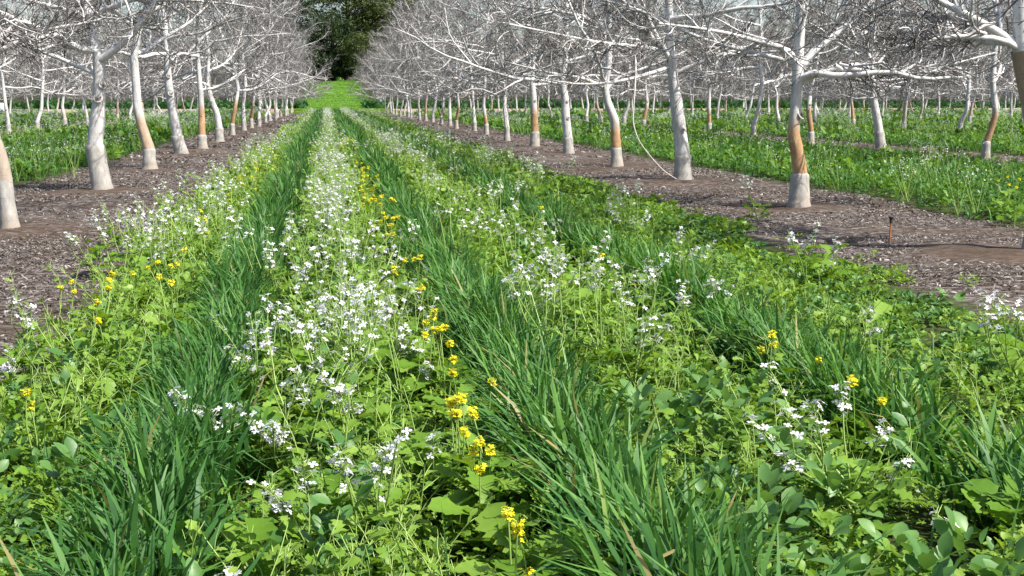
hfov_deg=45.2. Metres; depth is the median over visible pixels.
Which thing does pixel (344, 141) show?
radish plant
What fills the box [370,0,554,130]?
orchard tree
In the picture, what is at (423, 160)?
radish plant
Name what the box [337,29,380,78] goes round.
evergreen tree
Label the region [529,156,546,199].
radish plant
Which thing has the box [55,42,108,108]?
orchard tree
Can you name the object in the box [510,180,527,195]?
radish plant
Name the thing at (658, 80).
orchard tree
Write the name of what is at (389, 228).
mustard plant
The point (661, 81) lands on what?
orchard tree
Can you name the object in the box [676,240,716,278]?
radish plant
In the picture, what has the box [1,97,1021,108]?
bank grass
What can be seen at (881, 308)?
radish plant
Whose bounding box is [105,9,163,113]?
orchard tree
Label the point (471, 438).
mustard plant
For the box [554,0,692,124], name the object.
orchard tree
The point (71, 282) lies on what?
mustard plant
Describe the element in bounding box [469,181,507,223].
radish plant
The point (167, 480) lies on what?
cereal grass
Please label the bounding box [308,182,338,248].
radish plant
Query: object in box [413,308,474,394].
mustard plant
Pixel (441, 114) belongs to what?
orchard tree
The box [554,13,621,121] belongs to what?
orchard tree
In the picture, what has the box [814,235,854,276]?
radish plant
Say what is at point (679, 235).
radish plant
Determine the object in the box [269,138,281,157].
radish plant
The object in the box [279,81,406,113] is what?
lane grass
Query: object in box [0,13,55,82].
orchard tree
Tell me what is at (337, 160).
radish plant
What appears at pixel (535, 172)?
radish plant
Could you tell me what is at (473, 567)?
mustard plant
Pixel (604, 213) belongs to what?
radish plant
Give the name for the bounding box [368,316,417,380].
radish plant
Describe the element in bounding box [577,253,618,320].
mustard plant
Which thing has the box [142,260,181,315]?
mustard plant
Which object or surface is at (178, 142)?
orchard tree
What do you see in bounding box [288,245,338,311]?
radish plant
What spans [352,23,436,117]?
orchard tree
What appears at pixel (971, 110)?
orchard tree
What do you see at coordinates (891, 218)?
sprinkler riser
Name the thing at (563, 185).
radish plant
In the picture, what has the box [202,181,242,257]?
radish plant
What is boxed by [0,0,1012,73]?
sky
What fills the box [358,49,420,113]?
orchard tree
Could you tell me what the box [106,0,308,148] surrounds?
orchard tree
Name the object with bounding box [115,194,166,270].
radish plant
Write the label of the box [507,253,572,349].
radish plant
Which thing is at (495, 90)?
orchard tree
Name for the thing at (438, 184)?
radish plant
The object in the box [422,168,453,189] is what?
radish plant
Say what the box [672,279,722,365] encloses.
radish plant
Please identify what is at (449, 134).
radish plant
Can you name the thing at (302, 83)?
orchard tree
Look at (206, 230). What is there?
radish plant
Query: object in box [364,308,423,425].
radish plant
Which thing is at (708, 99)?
orchard tree
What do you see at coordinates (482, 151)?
radish plant
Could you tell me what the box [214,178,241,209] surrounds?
radish plant
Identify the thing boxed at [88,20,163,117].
orchard tree
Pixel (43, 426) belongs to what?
mustard plant
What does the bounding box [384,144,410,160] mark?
radish plant
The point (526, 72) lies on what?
orchard tree
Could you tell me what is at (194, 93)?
orchard tree
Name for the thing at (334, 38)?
evergreen tree
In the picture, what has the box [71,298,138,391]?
mustard plant
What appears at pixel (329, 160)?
radish plant
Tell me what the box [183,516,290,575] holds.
radish plant
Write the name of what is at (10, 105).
orchard tree
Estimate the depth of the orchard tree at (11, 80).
114.02 m
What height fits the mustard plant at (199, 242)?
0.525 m
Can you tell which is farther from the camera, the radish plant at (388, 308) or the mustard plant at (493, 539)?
the radish plant at (388, 308)
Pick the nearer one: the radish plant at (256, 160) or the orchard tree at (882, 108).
the radish plant at (256, 160)
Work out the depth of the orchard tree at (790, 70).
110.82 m
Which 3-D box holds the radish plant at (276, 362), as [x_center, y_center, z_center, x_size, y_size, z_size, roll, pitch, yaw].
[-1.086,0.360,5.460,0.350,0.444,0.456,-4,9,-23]
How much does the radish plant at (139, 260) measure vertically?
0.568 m
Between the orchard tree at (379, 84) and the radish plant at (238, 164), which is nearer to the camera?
the radish plant at (238, 164)
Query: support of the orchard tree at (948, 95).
on the ground at (986, 253)
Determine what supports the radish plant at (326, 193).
on the ground at (986, 253)
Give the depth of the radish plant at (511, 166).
23.13 m
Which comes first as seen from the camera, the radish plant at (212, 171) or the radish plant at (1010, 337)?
the radish plant at (1010, 337)
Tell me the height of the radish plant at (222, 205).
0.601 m
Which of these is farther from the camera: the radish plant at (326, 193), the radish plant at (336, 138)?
the radish plant at (336, 138)
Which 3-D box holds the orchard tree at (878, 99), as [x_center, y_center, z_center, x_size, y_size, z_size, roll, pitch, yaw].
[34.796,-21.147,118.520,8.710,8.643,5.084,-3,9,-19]
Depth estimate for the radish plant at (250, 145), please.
29.06 m
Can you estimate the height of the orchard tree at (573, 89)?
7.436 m
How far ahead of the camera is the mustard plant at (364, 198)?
12.29 m
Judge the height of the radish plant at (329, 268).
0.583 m
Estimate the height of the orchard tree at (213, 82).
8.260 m
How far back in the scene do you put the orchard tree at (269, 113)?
75.99 m
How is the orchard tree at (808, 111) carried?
on the ground at (986, 253)
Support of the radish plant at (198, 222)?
on the ground at (986, 253)
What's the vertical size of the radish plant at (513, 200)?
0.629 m
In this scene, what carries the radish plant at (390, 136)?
on the ground at (986, 253)
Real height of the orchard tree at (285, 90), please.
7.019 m
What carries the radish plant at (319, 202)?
on the ground at (986, 253)
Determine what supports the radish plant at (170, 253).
on the ground at (986, 253)
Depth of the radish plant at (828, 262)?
8.97 m
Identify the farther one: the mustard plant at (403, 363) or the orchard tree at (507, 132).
the orchard tree at (507, 132)
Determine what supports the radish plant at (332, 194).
on the ground at (986, 253)
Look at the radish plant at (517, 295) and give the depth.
5.69 m
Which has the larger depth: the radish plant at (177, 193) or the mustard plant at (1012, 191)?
the mustard plant at (1012, 191)
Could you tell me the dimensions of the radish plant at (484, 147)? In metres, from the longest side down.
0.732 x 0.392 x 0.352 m
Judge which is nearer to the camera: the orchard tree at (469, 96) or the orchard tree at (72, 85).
the orchard tree at (72, 85)
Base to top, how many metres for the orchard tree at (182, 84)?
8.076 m
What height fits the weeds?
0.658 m
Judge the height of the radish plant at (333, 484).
0.423 m
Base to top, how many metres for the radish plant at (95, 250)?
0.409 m
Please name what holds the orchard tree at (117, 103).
on the ground at (986, 253)
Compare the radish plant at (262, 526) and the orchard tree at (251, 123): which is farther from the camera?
the orchard tree at (251, 123)
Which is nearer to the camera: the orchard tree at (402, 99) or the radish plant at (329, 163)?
the radish plant at (329, 163)
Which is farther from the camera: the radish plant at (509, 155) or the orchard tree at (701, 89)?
the orchard tree at (701, 89)
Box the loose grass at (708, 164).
[0,110,1023,575]
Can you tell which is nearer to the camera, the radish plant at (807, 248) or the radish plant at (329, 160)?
the radish plant at (807, 248)
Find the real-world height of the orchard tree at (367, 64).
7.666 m
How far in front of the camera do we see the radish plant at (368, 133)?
32.68 m
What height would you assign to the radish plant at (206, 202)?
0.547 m
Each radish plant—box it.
[0,347,54,395]
[4,292,63,356]
[65,231,119,276]
[83,203,130,251]
[94,223,172,291]
[100,199,152,269]
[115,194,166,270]
[119,209,155,250]
[121,203,178,284]
[142,218,182,287]
[151,181,180,217]
[151,197,201,279]
[160,168,188,224]
[162,194,212,239]
[164,206,209,249]
[168,386,310,477]
[172,192,199,251]
[175,208,234,279]
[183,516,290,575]
[190,183,213,219]
[191,163,226,214]
[191,172,213,211]
[202,176,231,236]
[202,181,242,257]
[207,160,224,192]
[207,163,236,182]
[208,293,283,425]
[213,191,249,240]
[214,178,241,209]
[219,159,245,191]
[226,149,251,181]
[230,154,249,180]
[230,327,303,406]
[235,215,304,316]
[239,134,259,149]
[240,410,333,473]
[244,151,273,168]
[246,143,265,168]
[246,146,269,177]
[246,457,371,554]
[247,134,265,162]
[256,145,267,168]
[258,130,275,149]
[259,327,357,446]
[261,303,311,366]
[262,248,318,314]
[265,133,285,154]
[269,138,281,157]
[279,282,372,386]
[279,364,357,426]
[284,210,306,262]
[285,208,336,274]
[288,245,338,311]
[290,316,379,407]
[292,280,383,375]
[300,315,364,355]
[303,171,342,226]
[304,178,340,240]
[307,214,342,249]
[308,137,331,158]
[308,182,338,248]
[309,178,343,221]
[310,198,341,230]
[311,293,369,345]
[312,192,341,230]
[312,196,353,284]
[314,152,334,173]
[314,228,343,292]
[315,160,339,189]
[316,153,344,179]
[316,173,346,216]
[316,174,340,208]
[316,185,348,222]
[317,198,351,251]
[317,271,376,312]
[319,370,392,452]
[320,219,378,289]
[322,151,338,175]
[322,162,350,197]
[322,249,361,307]
[322,273,395,381]
[322,281,394,390]
[324,146,353,180]
[324,325,377,368]
[325,150,342,175]
[325,165,348,195]
[325,190,363,254]
[328,425,411,566]
[330,158,361,210]
[332,128,343,146]
[335,265,397,344]
[337,190,359,222]
[341,245,377,279]
[343,138,357,159]
[345,164,359,208]
[346,235,401,298]
[352,294,390,329]
[364,125,376,143]
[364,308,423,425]
[366,219,419,293]
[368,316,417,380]
[375,278,431,378]
[375,431,451,496]
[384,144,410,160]
[385,142,404,165]
[385,282,438,393]
[387,129,396,146]
[387,132,398,153]
[390,336,435,402]
[394,143,414,161]
[396,148,422,165]
[407,143,425,166]
[413,170,446,212]
[417,137,436,167]
[420,149,437,179]
[421,156,439,196]
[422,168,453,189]
[434,199,487,268]
[436,133,445,147]
[438,125,446,143]
[442,125,454,143]
[449,149,465,183]
[450,183,464,207]
[455,136,473,164]
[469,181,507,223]
[471,145,496,176]
[472,145,489,168]
[475,142,492,165]
[479,133,492,164]
[482,207,514,242]
[486,150,513,180]
[488,148,502,172]
[488,179,523,224]
[493,198,524,273]
[494,244,578,363]
[495,218,551,307]
[502,143,518,169]
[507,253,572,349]
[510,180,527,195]
[513,152,528,180]
[520,211,560,262]
[522,161,540,178]
[525,244,575,311]
[526,151,549,201]
[528,163,546,197]
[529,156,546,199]
[540,219,611,329]
[550,271,578,292]
[552,153,574,190]
[568,255,635,388]
[585,266,638,334]
[595,279,672,386]
[599,184,623,221]
[606,189,624,229]
[607,253,668,359]
[611,209,656,246]
[619,178,644,230]
[632,257,675,317]
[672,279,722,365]
[674,226,710,267]
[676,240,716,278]
[703,276,753,315]
[739,174,771,222]
[742,361,941,534]
[784,222,822,269]
[786,228,833,280]
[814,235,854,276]
[847,299,894,348]
[929,473,1023,563]
[963,479,1023,564]
[973,288,1023,384]
[994,299,1023,373]
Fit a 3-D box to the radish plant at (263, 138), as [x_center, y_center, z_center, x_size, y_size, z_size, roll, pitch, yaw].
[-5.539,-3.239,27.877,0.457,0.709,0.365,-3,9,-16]
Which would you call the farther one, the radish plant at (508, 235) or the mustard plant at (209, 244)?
the mustard plant at (209, 244)
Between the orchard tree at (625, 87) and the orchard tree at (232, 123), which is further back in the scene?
the orchard tree at (625, 87)
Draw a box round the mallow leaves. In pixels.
[162,208,1021,501]
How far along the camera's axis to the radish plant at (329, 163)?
17.52 m
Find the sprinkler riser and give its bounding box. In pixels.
[889,216,893,242]
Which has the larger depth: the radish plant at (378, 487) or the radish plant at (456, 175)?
the radish plant at (456, 175)
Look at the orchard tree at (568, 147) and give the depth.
30.54 m
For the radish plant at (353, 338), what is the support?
on the ground at (986, 253)
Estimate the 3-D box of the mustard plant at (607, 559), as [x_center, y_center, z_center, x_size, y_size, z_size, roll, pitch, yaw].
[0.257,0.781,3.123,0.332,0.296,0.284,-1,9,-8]
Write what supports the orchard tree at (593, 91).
on the ground at (986, 253)
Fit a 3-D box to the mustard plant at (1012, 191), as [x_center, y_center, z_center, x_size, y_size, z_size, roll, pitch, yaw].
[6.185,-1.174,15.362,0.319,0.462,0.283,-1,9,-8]
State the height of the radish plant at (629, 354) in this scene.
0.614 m
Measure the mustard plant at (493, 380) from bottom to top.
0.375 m
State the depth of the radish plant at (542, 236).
9.62 m
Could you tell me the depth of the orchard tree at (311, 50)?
111.62 m
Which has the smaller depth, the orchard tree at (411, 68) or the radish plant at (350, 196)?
the radish plant at (350, 196)
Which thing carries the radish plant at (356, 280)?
on the ground at (986, 253)
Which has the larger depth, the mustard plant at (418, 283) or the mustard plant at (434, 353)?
the mustard plant at (418, 283)
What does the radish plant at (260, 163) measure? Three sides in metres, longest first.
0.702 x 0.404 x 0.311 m
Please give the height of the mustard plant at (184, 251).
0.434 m
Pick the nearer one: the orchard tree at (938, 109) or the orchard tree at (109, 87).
the orchard tree at (938, 109)
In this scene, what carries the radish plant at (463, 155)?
on the ground at (986, 253)
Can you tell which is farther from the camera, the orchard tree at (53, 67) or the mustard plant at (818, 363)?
the orchard tree at (53, 67)
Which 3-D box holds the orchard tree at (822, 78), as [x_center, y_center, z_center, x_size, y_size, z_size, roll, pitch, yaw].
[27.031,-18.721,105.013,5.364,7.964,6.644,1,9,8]
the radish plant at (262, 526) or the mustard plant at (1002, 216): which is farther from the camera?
the mustard plant at (1002, 216)
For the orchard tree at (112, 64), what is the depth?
69.53 m
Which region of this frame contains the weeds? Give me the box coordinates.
[0,111,1023,575]
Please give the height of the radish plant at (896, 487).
0.534 m
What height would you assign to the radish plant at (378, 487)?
0.516 m
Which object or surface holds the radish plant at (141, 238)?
on the ground at (986, 253)
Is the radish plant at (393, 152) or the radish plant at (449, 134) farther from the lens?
the radish plant at (449, 134)
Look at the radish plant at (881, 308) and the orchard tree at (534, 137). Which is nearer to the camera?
the radish plant at (881, 308)
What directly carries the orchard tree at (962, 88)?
on the ground at (986, 253)
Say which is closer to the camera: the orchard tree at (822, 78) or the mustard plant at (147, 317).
the mustard plant at (147, 317)
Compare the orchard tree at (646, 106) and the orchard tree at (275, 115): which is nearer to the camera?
the orchard tree at (646, 106)
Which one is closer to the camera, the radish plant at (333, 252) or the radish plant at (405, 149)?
the radish plant at (333, 252)
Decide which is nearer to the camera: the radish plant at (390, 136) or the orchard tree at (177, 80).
the radish plant at (390, 136)
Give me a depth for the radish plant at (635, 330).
6.34 m
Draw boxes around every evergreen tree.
[255,0,324,47]
[300,0,399,80]
[302,8,364,80]
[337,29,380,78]
[361,0,437,50]
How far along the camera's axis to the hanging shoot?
20.12 m
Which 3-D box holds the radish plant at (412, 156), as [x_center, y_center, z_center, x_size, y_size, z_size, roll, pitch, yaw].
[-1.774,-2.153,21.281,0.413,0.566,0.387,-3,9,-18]
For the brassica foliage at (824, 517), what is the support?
on the ground at (986, 253)
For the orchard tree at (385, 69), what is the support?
on the ground at (986, 253)
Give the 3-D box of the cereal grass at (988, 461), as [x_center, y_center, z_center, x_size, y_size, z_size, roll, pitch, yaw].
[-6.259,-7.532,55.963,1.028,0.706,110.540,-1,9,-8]
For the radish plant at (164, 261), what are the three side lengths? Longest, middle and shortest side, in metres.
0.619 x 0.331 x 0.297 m
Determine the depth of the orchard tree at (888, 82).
114.30 m
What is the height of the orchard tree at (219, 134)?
8.104 m
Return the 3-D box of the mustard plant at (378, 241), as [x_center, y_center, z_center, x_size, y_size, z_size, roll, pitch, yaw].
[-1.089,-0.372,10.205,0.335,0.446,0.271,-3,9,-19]
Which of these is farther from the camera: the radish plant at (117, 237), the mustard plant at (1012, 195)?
the mustard plant at (1012, 195)
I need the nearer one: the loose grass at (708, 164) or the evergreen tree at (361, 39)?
the loose grass at (708, 164)
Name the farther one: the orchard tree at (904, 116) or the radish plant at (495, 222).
the orchard tree at (904, 116)
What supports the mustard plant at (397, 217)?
on the ground at (986, 253)
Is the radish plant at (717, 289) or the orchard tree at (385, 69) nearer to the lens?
the radish plant at (717, 289)
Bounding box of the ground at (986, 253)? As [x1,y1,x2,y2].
[0,73,1023,575]
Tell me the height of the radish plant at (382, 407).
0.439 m
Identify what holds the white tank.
on the ground at (986, 253)
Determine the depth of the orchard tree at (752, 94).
71.18 m
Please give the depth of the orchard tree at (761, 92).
42.39 m
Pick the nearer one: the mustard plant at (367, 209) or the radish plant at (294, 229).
the radish plant at (294, 229)
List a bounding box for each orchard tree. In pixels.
[0,0,107,132]
[0,0,117,125]
[0,0,140,129]
[0,0,213,228]
[0,0,272,189]
[0,7,37,113]
[0,11,34,99]
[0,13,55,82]
[1,60,29,98]
[3,29,58,111]
[11,0,118,123]
[27,39,87,111]
[30,46,92,110]
[37,44,92,109]
[38,0,278,169]
[47,1,178,105]
[51,0,158,118]
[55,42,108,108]
[59,0,265,153]
[65,47,121,103]
[82,31,129,100]
[87,2,311,141]
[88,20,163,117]
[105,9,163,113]
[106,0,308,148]
[109,18,197,115]
[114,26,189,112]
[126,31,203,100]
[145,31,219,110]
[148,0,305,134]
[159,28,203,106]
[174,0,334,130]
[176,0,331,124]
[177,39,212,109]
[182,39,233,102]
[196,0,312,120]
[206,0,312,121]
[210,0,339,125]
[212,0,312,127]
[217,0,330,119]
[235,9,336,117]
[242,21,320,118]
[247,33,323,98]
[247,37,310,111]
[268,29,329,115]
[271,22,326,116]
[273,45,323,112]
[277,43,308,114]
[346,1,446,118]
[346,32,412,113]
[349,38,393,110]
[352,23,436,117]
[353,0,501,123]
[353,30,428,112]
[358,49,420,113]
[362,42,430,115]
[367,38,432,114]
[368,29,455,116]
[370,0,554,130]
[372,0,665,153]
[373,0,513,125]
[373,17,448,119]
[379,0,462,121]
[380,0,482,121]
[386,0,560,140]
[392,0,552,128]
[398,0,542,134]
[422,40,488,108]
[427,0,666,146]
[447,33,501,97]
[455,53,478,107]
[463,21,553,111]
[464,47,523,109]
[468,35,521,111]
[470,0,720,166]
[472,0,879,179]
[473,42,529,111]
[482,30,558,112]
[507,16,587,116]
[507,24,574,116]
[522,9,602,105]
[535,2,655,121]
[551,53,589,108]
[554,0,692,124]
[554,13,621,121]
[556,46,591,108]
[575,58,631,110]
[578,0,709,125]
[580,0,771,126]
[584,59,626,108]
[586,0,1010,207]
[593,27,657,111]
[598,34,667,111]
[624,20,717,114]
[625,20,689,112]
[625,60,684,108]
[630,22,709,103]
[641,40,685,108]
[650,9,738,116]
[651,0,758,130]
[652,0,887,137]
[676,1,758,117]
[680,31,731,106]
[681,41,746,104]
[692,40,766,111]
[710,0,792,119]
[710,30,776,109]
[721,9,791,119]
[724,56,773,107]
[739,14,820,113]
[745,49,805,106]
[747,0,1001,147]
[747,47,777,101]
[750,0,898,120]
[751,0,883,143]
[756,27,839,97]
[767,20,828,104]
[771,25,858,114]
[801,0,1023,248]
[805,10,880,111]
[806,0,977,127]
[806,1,882,117]
[806,35,855,109]
[809,0,1016,157]
[810,0,914,123]
[827,47,899,107]
[830,8,922,115]
[842,15,903,108]
[860,40,898,109]
[862,17,958,106]
[879,4,978,119]
[883,0,1019,128]
[888,36,959,110]
[894,15,981,112]
[898,0,1013,122]
[914,13,1007,116]
[921,32,965,108]
[928,30,997,107]
[929,27,1001,100]
[944,10,1018,116]
[947,0,1022,121]
[974,4,1017,105]
[974,47,1015,109]
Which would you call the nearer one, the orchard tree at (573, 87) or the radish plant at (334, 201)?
the radish plant at (334, 201)
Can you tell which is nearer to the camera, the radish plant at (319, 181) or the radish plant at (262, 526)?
the radish plant at (262, 526)
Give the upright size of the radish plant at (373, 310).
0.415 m
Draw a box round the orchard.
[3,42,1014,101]
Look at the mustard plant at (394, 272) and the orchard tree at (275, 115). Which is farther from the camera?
the orchard tree at (275, 115)
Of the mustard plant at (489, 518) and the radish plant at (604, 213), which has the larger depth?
the radish plant at (604, 213)
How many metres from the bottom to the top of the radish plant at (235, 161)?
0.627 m
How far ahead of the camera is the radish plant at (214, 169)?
13.33 m
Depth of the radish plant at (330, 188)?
13.13 m
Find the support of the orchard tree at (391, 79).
on the ground at (986, 253)
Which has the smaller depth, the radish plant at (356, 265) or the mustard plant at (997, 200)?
the radish plant at (356, 265)
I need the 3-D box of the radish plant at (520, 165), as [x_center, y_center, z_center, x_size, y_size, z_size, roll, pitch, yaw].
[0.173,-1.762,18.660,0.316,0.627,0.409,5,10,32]
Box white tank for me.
[0,103,4,111]
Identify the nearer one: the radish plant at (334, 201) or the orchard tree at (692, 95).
the radish plant at (334, 201)
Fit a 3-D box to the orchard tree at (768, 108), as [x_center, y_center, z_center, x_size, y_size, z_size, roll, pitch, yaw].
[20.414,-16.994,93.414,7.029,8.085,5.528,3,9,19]
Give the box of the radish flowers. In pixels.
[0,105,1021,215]
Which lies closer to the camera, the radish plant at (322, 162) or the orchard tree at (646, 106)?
the radish plant at (322, 162)
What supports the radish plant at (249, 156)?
on the ground at (986, 253)
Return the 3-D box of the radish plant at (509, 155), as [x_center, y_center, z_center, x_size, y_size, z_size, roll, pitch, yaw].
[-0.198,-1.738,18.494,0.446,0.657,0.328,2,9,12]
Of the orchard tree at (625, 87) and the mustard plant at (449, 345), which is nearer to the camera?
the mustard plant at (449, 345)
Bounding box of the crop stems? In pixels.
[0,139,1023,575]
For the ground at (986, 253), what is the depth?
13.58 m
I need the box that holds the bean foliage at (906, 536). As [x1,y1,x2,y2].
[0,108,1023,575]
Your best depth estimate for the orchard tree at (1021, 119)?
58.73 m
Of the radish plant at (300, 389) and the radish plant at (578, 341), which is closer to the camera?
the radish plant at (300, 389)
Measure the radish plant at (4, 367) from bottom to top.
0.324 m
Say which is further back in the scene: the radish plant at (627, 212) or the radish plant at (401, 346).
the radish plant at (627, 212)
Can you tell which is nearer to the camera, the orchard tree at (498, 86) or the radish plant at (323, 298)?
the radish plant at (323, 298)
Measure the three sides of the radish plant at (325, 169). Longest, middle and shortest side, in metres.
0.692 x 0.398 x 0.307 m
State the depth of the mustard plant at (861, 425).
4.45 m
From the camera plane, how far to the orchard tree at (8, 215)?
12.72 m
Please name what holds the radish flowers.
on the ground at (986, 253)
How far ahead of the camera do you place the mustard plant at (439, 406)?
4.84 m
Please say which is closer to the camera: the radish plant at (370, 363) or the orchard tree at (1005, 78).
the radish plant at (370, 363)
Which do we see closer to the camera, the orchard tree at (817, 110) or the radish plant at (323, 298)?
the radish plant at (323, 298)
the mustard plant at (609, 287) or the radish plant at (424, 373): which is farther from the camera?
the mustard plant at (609, 287)
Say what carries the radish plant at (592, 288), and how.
on the ground at (986, 253)
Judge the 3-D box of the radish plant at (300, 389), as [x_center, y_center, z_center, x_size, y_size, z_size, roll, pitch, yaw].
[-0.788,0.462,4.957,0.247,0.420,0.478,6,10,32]
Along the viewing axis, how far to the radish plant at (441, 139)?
29.76 m
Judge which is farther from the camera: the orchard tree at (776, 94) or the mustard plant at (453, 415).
the orchard tree at (776, 94)
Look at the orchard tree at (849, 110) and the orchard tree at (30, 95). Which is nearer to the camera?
the orchard tree at (849, 110)
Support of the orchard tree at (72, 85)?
on the ground at (986, 253)
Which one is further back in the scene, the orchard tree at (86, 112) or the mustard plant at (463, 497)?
the orchard tree at (86, 112)
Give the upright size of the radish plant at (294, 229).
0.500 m
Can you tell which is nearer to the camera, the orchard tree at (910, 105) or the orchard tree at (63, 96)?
the orchard tree at (63, 96)
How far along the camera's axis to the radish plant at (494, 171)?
19.52 m
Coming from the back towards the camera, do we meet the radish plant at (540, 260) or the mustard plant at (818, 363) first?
the radish plant at (540, 260)
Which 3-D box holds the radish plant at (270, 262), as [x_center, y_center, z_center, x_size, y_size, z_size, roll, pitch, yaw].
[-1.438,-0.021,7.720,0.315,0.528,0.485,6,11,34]
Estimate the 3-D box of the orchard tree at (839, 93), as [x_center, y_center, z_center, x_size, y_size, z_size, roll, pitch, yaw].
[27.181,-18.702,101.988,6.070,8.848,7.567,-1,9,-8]
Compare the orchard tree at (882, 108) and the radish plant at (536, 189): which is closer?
the radish plant at (536, 189)
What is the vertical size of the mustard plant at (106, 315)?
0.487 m
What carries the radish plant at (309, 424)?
on the ground at (986, 253)
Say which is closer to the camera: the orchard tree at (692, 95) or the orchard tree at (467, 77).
the orchard tree at (692, 95)
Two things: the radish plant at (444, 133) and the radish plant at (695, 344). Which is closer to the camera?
the radish plant at (695, 344)
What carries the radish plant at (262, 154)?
on the ground at (986, 253)
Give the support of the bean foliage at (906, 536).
on the ground at (986, 253)
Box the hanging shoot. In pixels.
[632,48,675,178]
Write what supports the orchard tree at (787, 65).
on the ground at (986, 253)
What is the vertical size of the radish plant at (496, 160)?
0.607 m
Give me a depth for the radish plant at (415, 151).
21.28 m
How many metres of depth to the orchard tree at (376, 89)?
120.16 m
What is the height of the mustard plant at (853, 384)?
0.432 m
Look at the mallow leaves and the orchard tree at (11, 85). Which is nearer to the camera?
the mallow leaves
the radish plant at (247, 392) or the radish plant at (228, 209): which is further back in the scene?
the radish plant at (228, 209)
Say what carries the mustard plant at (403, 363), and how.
on the ground at (986, 253)
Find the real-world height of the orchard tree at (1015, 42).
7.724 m
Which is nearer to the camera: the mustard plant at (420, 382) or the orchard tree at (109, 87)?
the mustard plant at (420, 382)
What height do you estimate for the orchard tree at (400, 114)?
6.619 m
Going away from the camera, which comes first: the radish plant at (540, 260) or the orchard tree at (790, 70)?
the radish plant at (540, 260)
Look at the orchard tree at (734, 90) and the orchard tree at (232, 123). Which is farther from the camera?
the orchard tree at (734, 90)
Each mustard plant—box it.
[10,388,92,490]
[46,279,90,334]
[71,270,124,345]
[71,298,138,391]
[119,270,156,316]
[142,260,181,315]
[143,274,202,348]
[145,261,191,316]
[174,247,199,306]
[193,209,221,263]
[197,216,233,256]
[352,166,371,186]
[352,179,372,206]
[355,196,379,229]
[358,168,378,186]
[360,194,385,229]
[360,216,398,262]
[361,219,383,257]
[363,211,402,267]
[368,195,400,235]
[374,199,408,255]
[374,215,400,260]
[386,257,428,315]
[390,319,466,409]
[395,254,434,321]
[397,283,460,349]
[401,323,486,425]
[410,392,503,483]
[411,408,493,497]
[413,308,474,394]
[415,355,500,439]
[416,426,510,499]
[421,340,487,426]
[428,406,511,515]
[428,463,533,555]
[440,436,514,517]
[443,444,539,521]
[455,519,585,575]
[465,517,540,575]
[475,378,534,444]
[475,502,555,575]
[498,523,590,575]
[527,206,552,256]
[566,526,633,575]
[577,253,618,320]
[733,330,799,413]
[792,356,843,427]
[797,375,898,477]
[834,396,920,482]
[990,179,1008,215]
[992,183,1023,222]
[998,176,1015,210]
[998,186,1023,226]
[1007,178,1023,211]
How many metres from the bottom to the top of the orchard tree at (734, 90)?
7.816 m
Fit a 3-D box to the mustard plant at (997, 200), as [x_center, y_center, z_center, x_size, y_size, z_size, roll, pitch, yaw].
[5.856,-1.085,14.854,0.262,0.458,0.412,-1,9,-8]
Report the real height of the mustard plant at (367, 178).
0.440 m
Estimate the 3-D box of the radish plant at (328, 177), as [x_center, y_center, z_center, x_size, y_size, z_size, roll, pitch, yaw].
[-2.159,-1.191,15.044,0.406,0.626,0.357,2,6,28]
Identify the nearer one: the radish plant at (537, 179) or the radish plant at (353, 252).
the radish plant at (353, 252)
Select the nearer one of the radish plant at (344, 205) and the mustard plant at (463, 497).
the mustard plant at (463, 497)
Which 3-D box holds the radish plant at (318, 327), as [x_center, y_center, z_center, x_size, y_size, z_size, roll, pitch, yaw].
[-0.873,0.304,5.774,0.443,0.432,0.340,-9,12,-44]
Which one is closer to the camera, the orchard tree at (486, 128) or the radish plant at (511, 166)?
the radish plant at (511, 166)
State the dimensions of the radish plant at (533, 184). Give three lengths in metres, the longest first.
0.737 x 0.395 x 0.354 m
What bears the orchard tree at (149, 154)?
on the ground at (986, 253)
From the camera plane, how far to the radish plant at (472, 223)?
8.76 m
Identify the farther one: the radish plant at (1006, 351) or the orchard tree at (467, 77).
the orchard tree at (467, 77)
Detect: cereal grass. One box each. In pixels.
[0,108,322,575]
[331,107,906,575]
[350,109,1023,556]
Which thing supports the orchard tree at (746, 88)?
on the ground at (986, 253)
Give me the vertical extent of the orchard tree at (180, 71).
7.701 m
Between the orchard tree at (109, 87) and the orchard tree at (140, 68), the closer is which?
the orchard tree at (140, 68)
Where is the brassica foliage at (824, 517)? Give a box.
[0,105,1023,575]
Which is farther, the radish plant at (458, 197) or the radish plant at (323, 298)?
the radish plant at (458, 197)
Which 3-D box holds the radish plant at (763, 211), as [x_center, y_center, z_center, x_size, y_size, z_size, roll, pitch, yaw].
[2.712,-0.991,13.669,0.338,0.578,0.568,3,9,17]
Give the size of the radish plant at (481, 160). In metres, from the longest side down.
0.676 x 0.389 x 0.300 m
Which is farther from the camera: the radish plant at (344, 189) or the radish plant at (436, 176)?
the radish plant at (436, 176)
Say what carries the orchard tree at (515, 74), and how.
on the ground at (986, 253)
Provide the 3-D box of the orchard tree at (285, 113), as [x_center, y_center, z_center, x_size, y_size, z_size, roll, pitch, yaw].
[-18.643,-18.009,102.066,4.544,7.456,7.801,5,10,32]
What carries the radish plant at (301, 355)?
on the ground at (986, 253)
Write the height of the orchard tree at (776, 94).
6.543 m
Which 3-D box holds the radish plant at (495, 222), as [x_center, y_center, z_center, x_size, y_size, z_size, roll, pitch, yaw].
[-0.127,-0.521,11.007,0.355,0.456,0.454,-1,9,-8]
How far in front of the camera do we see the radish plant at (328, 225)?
8.55 m
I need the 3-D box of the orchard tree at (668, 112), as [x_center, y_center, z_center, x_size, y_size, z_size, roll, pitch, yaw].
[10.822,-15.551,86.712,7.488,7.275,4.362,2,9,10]
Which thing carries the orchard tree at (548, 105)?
on the ground at (986, 253)

